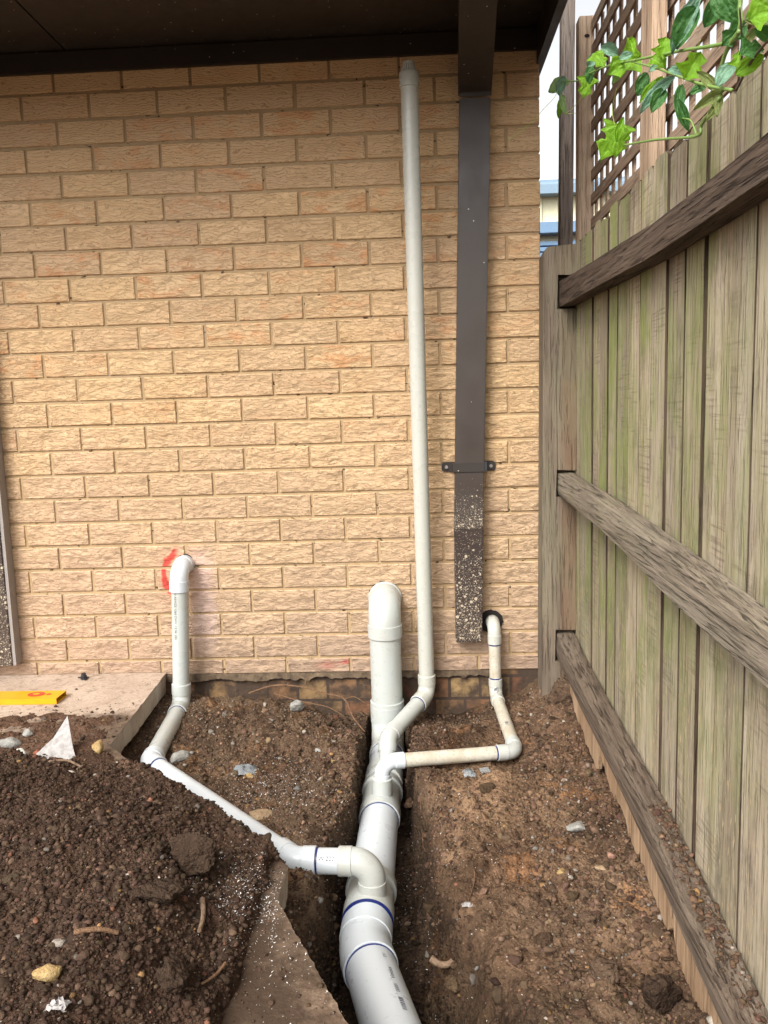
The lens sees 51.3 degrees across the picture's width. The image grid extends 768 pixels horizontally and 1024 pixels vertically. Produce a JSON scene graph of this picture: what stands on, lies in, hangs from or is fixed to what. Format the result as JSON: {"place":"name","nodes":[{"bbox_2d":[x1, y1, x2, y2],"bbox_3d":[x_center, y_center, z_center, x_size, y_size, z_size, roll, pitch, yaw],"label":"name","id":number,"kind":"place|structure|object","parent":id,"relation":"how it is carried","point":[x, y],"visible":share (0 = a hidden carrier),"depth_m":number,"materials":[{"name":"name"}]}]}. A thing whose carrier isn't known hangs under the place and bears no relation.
{"place":"outdoors","nodes":[
{"label":"outdoors","id":0,"kind":"place"},
{"bbox_2d":[121,678,712,1023],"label":"ground","id":1,"kind":"structure","parent":0,"point":[476,1012],"depth_m":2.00,"materials":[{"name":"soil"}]},
{"bbox_2d":[0,673,347,1023],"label":"concrete slab","id":2,"kind":"structure","parent":1,"relation":"on","point":[144,693],"depth_m":1.58,"materials":[{"name":"beige concrete"}]},
{"bbox_2d":[0,690,66,704],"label":"spirit level","id":3,"kind":"object","parent":2,"relation":"on","point":[28,697],"visible":1,"depth_m":2.76,"materials":[{"name":"yellow plastic"}]},
{"bbox_2d":[78,673,88,679],"bbox_3d":[-1.129,0.615,2.992,0.037,0.021,0.034,-1,8,3],"label":"black cap","id":4,"kind":"object","parent":2,"relation":"on","point":[83,676],"visible":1,"depth_m":2.99,"materials":[{"name":"black plastic"}]},
{"bbox_2d":[0,712,285,1023],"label":"dirt heap","id":5,"kind":"object","parent":2,"relation":"on","point":[77,730],"visible":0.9,"depth_m":1.49,"materials":[{"name":"soil"}]},
{"bbox_2d":[0,737,21,747],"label":"grey rock","id":6,"kind":"object","parent":5,"relation":"on","point":[10,742],"visible":0.94,"depth_m":2.38,"materials":[{"name":"stone"}]},
{"bbox_2d":[16,748,28,754],"bbox_3d":[-1.048,0.698,2.310,0.044,0.034,0.032,-1,8,3],"label":"pale rock","id":7,"kind":"object","parent":5,"relation":"on","point":[23,750],"visible":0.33,"depth_m":2.31,"materials":[{"name":"stone"}]},
{"bbox_2d":[22,729,33,736],"bbox_3d":[-1.097,0.679,2.460,0.031,0.024,0.026,-7,9,-36],"label":"grey rock","id":8,"kind":"object","parent":5,"relation":"on","point":[27,732],"visible":1,"depth_m":2.45,"materials":[{"name":"stone"}]},
{"bbox_2d":[32,963,61,982],"bbox_3d":[-0.516,0.707,1.227,0.042,0.024,0.029,-1,8,3],"label":"yellow rock","id":9,"kind":"object","parent":5,"relation":"on","point":[48,972],"visible":1,"depth_m":1.22,"materials":[{"name":"stone"}]},
{"bbox_2d":[36,716,75,758],"bbox_3d":[-0.950,0.678,2.303,0.107,0.121,0.144,-6,9,-30],"label":"plastic sheet","id":10,"kind":"object","parent":5,"relation":"on","point":[59,745],"visible":0.71,"depth_m":2.33,"materials":[{"name":"white plastic"}]},
{"bbox_2d":[44,996,69,1011],"bbox_3d":[-0.476,0.716,1.165,0.035,0.012,0.023,-1,8,3],"label":"white flake","id":11,"kind":"object","parent":5,"relation":"on","point":[60,1003],"visible":1,"depth_m":1.16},
{"bbox_2d":[49,759,84,769],"bbox_3d":[-0.839,0.675,2.134,0.118,0.024,0.043,3,9,30],"label":"root strand","id":12,"kind":"object","parent":5,"relation":"on","point":[74,763],"visible":0.94,"depth_m":2.14},
{"bbox_2d":[74,926,118,935],"bbox_3d":[-0.471,0.690,1.313,0.070,0.023,0.010,-4,8,-13],"label":"stick","id":13,"kind":"object","parent":5,"relation":"on","point":[96,929],"visible":1,"depth_m":1.31,"materials":[{"name":"brown wood"}]},
{"bbox_2d":[92,739,103,753],"bbox_3d":[-0.832,0.684,2.321,0.032,0.039,0.036,-1,8,3],"label":"yellow rock","id":14,"kind":"object","parent":5,"relation":"on","point":[97,746],"visible":1,"depth_m":2.31,"materials":[{"name":"stone"}]},
{"bbox_2d":[0,750,277,1023],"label":"heap clods","id":15,"kind":"object","parent":5,"relation":"on","point":[88,999],"visible":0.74,"depth_m":1.51,"materials":[{"name":"soil"}]},
{"bbox_2d":[0,747,279,1023],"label":"heap crumbs","id":16,"kind":"object","parent":5,"relation":"on","point":[104,870],"visible":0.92,"depth_m":1.50,"materials":[{"name":"soil"}]},
{"bbox_2d":[128,878,189,904],"bbox_3d":[-0.406,0.688,1.446,0.101,0.039,0.061,-1,8,3],"label":"soil lump","id":17,"kind":"object","parent":5,"relation":"on","point":[162,891],"visible":1,"depth_m":1.43,"materials":[{"name":"brown soil"}]},
{"bbox_2d":[0,677,335,1023],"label":"slab crumbs","id":18,"kind":"object","parent":5,"relation":"on","point":[137,980],"visible":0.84,"depth_m":1.54,"materials":[{"name":"soil"}]},
{"bbox_2d":[156,953,192,994],"bbox_3d":[-0.336,0.738,1.281,0.054,0.059,0.073,-1,8,3],"label":"soil lump","id":19,"kind":"object","parent":5,"relation":"on","point":[174,974],"visible":1,"depth_m":1.26,"materials":[{"name":"brown soil"}]},
{"bbox_2d":[168,831,218,876],"bbox_3d":[-0.384,0.680,1.610,0.080,0.083,0.103,-8,10,-39],"label":"soil lump","id":20,"kind":"object","parent":5,"relation":"on","point":[193,853],"visible":0.99,"depth_m":1.59,"materials":[{"name":"brown soil"}]},
{"bbox_2d":[197,897,205,932],"bbox_3d":[-0.333,0.739,1.464,0.013,0.015,0.098,-3,8,-10],"label":"stick","id":21,"kind":"object","parent":5,"relation":"on","point":[202,911],"visible":1,"depth_m":1.47,"materials":[{"name":"brown wood"}]},
{"bbox_2d":[201,961,226,984],"bbox_3d":[-0.283,0.771,1.336,0.008,0.012,0.066,2,8,24],"label":"stick","id":22,"kind":"object","parent":5,"relation":"on","point":[220,969],"visible":1,"depth_m":1.34,"materials":[{"name":"brown wood"}]},
{"bbox_2d":[170,750,189,763],"bbox_3d":[-0.652,0.787,2.556,0.068,0.049,0.035,-7,9,-35],"label":"grey rock","id":23,"kind":"object","parent":1,"relation":"on","point":[180,756],"visible":0.87,"depth_m":2.54,"materials":[{"name":"stone"}]},
{"bbox_2d":[246,773,253,777],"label":"pale rock","id":24,"kind":"object","parent":1,"relation":"on","point":[249,775],"visible":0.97,"depth_m":2.44,"materials":[{"name":"yellow stone"}]},
{"bbox_2d":[249,809,272,819],"bbox_3d":[-0.340,0.837,2.209,0.066,0.020,0.057,-1,8,3],"label":"flat stone","id":25,"kind":"object","parent":1,"relation":"on","point":[258,814],"visible":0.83,"depth_m":2.20,"materials":[{"name":"beige stone"}]},
{"bbox_2d":[0,0,567,726],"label":"brick house","id":26,"kind":"structure","parent":1,"relation":"on","point":[204,352],"depth_m":2.87,"materials":[{"name":"beige brick"}]},
{"bbox_2d":[442,0,497,641],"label":"downpipe","id":27,"kind":"object","parent":26,"relation":"attached to","point":[469,467],"visible":1,"depth_m":2.76,"materials":[{"name":"grey metal"}]},
{"bbox_2d":[290,700,304,710],"bbox_3d":[-0.320,0.717,2.955,0.056,0.052,0.050,-3,8,-11],"label":"rubble lump","id":28,"kind":"object","parent":1,"relation":"on","point":[296,705],"visible":1,"depth_m":2.94,"materials":[{"name":"grey stone"}]},
{"bbox_2d":[248,677,364,731],"bbox_3d":[-0.280,0.698,2.954,0.474,0.153,0.109,1,8,17],"label":"root","id":29,"kind":"object","parent":1,"relation":"on","point":[285,685],"visible":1,"depth_m":2.97,"materials":[{"name":"brown wood"}]},
{"bbox_2d":[140,60,521,1023],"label":"drainage pipework","id":30,"kind":"object","parent":1,"relation":"on","point":[368,956],"visible":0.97,"depth_m":2.59,"materials":[{"name":"plastic"}]},
{"bbox_2d":[169,757,657,1023],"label":"pipe shavings","id":31,"kind":"object","parent":1,"relation":"on","point":[296,872],"visible":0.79,"depth_m":1.65,"materials":[{"name":"plastic"}]},
{"bbox_2d":[134,689,704,1023],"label":"soil clods","id":32,"kind":"object","parent":1,"relation":"on","point":[496,992],"visible":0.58,"depth_m":1.95,"materials":[{"name":"soil"}]},
{"bbox_2d":[187,709,672,1023],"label":"soil clumps","id":33,"kind":"object","parent":1,"relation":"on","point":[543,940],"visible":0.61,"depth_m":1.76,"materials":[{"name":"brown soil"}]},
{"bbox_2d":[429,955,453,967],"bbox_3d":[0.135,0.994,1.775,0.071,0.033,0.023,-1,8,7],"label":"root piece","id":34,"kind":"object","parent":1,"relation":"on","point":[435,961],"visible":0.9,"depth_m":1.77,"materials":[{"name":"beige wood"}]},
{"bbox_2d":[461,902,472,906],"bbox_3d":[0.188,0.888,1.812,0.028,0.009,0.014,-1,8,3],"label":"white flake","id":35,"kind":"object","parent":1,"relation":"on","point":[466,904],"visible":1,"depth_m":1.81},
{"bbox_2d":[457,825,490,847],"bbox_3d":[0.221,0.808,2.002,0.121,0.022,0.014,-8,10,-39],"label":"root strand","id":36,"kind":"object","parent":1,"relation":"on","point":[470,832],"visible":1,"depth_m":2.00},
{"bbox_2d":[465,838,483,908],"bbox_3d":[0.216,0.855,1.902,0.012,0.058,0.209,1,8,17],"label":"root strand","id":37,"kind":"object","parent":1,"relation":"on","point":[474,871],"visible":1,"depth_m":1.88},
{"bbox_2d":[547,674,572,704],"bbox_3d":[0.624,0.645,2.755,0.111,0.155,0.102,-3,8,-12],"label":"soil lump","id":38,"kind":"object","parent":1,"relation":"on","point":[560,692],"visible":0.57,"depth_m":2.73,"materials":[{"name":"brown soil"}]},
{"bbox_2d":[557,868,564,874],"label":"orange rock","id":39,"kind":"object","parent":1,"relation":"on","point":[560,871],"visible":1,"depth_m":1.88,"materials":[{"name":"yellow stone"}]},
{"bbox_2d":[558,0,574,245],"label":"timber pole","id":40,"kind":"object","parent":1,"relation":"on","point":[566,126],"depth_m":3.67,"materials":[{"name":"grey wood"}]},
{"bbox_2d":[566,821,584,831],"bbox_3d":[0.491,0.807,2.050,0.049,0.023,0.039,-5,8,-22],"label":"grey rock","id":41,"kind":"object","parent":1,"relation":"on","point":[577,826],"visible":0.99,"depth_m":2.04,"materials":[{"name":"stone"}]},
{"bbox_2d":[539,176,630,256],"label":"neighbour shed","id":42,"kind":"structure","parent":1,"relation":"on","point":[548,207],"depth_m":10.40,"materials":[{"name":"beige metal"}]},
{"bbox_2d":[540,240,575,256],"bbox_3d":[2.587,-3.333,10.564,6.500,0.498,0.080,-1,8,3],"label":"roller door","id":43,"kind":"structure","parent":42,"relation":"in","point":[543,244],"depth_m":10.52,"materials":[{"name":"blue metal"}]},
{"bbox_2d":[580,911,597,922],"bbox_3d":[0.442,0.881,1.736,0.036,0.025,0.034,-1,8,3],"label":"soil lump","id":44,"kind":"object","parent":1,"relation":"on","point":[587,916],"visible":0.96,"depth_m":1.73,"materials":[{"name":"brown soil"}]},
{"bbox_2d":[594,865,605,869],"bbox_3d":[0.517,0.851,1.910,0.029,0.016,0.020,1,8,17],"label":"tan rock","id":45,"kind":"object","parent":1,"relation":"on","point":[600,867],"visible":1,"depth_m":1.90,"materials":[{"name":"stone"}]},
{"bbox_2d":[588,956,620,983],"bbox_3d":[0.425,0.888,1.541,0.056,0.046,0.048,-1,8,3],"label":"soil lump","id":46,"kind":"object","parent":1,"relation":"on","point":[601,967],"visible":0.98,"depth_m":1.53,"materials":[{"name":"brown soil"}]},
{"bbox_2d":[538,57,767,1023],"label":"timber fence","id":47,"kind":"object","parent":1,"relation":"on","point":[653,497],"visible":0.92,"depth_m":1.65,"materials":[{"name":"brown wood"}]},
{"bbox_2d":[508,0,767,161],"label":"vine","id":48,"kind":"object","parent":47,"relation":"hanging from","point":[653,93],"visible":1,"depth_m":1.35,"materials":[{"name":"green plant"}]},
{"bbox_2d":[576,0,767,242],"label":"lattice screen","id":49,"kind":"object","parent":47,"relation":"attached to","point":[650,18],"visible":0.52,"depth_m":2.38,"materials":[{"name":"brown wood"}]},
{"bbox_2d":[637,776,766,1023],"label":"rail crumbs","id":50,"kind":"object","parent":47,"relation":"on","point":[694,892],"visible":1,"depth_m":1.50,"materials":[{"name":"soil"}]},
{"bbox_2d":[640,974,682,1014],"bbox_3d":[0.516,0.897,1.489,0.077,0.094,0.064,-1,8,3],"label":"soil lump","id":51,"kind":"object","parent":1,"relation":"on","point":[662,993],"visible":0.98,"depth_m":1.47,"materials":[{"name":"brown soil"}]},
{"bbox_2d":[538,0,764,179],"label":"sky","id":52,"kind":"structure","parent":0,"point":[548,119],"materials":[{"name":"white"}]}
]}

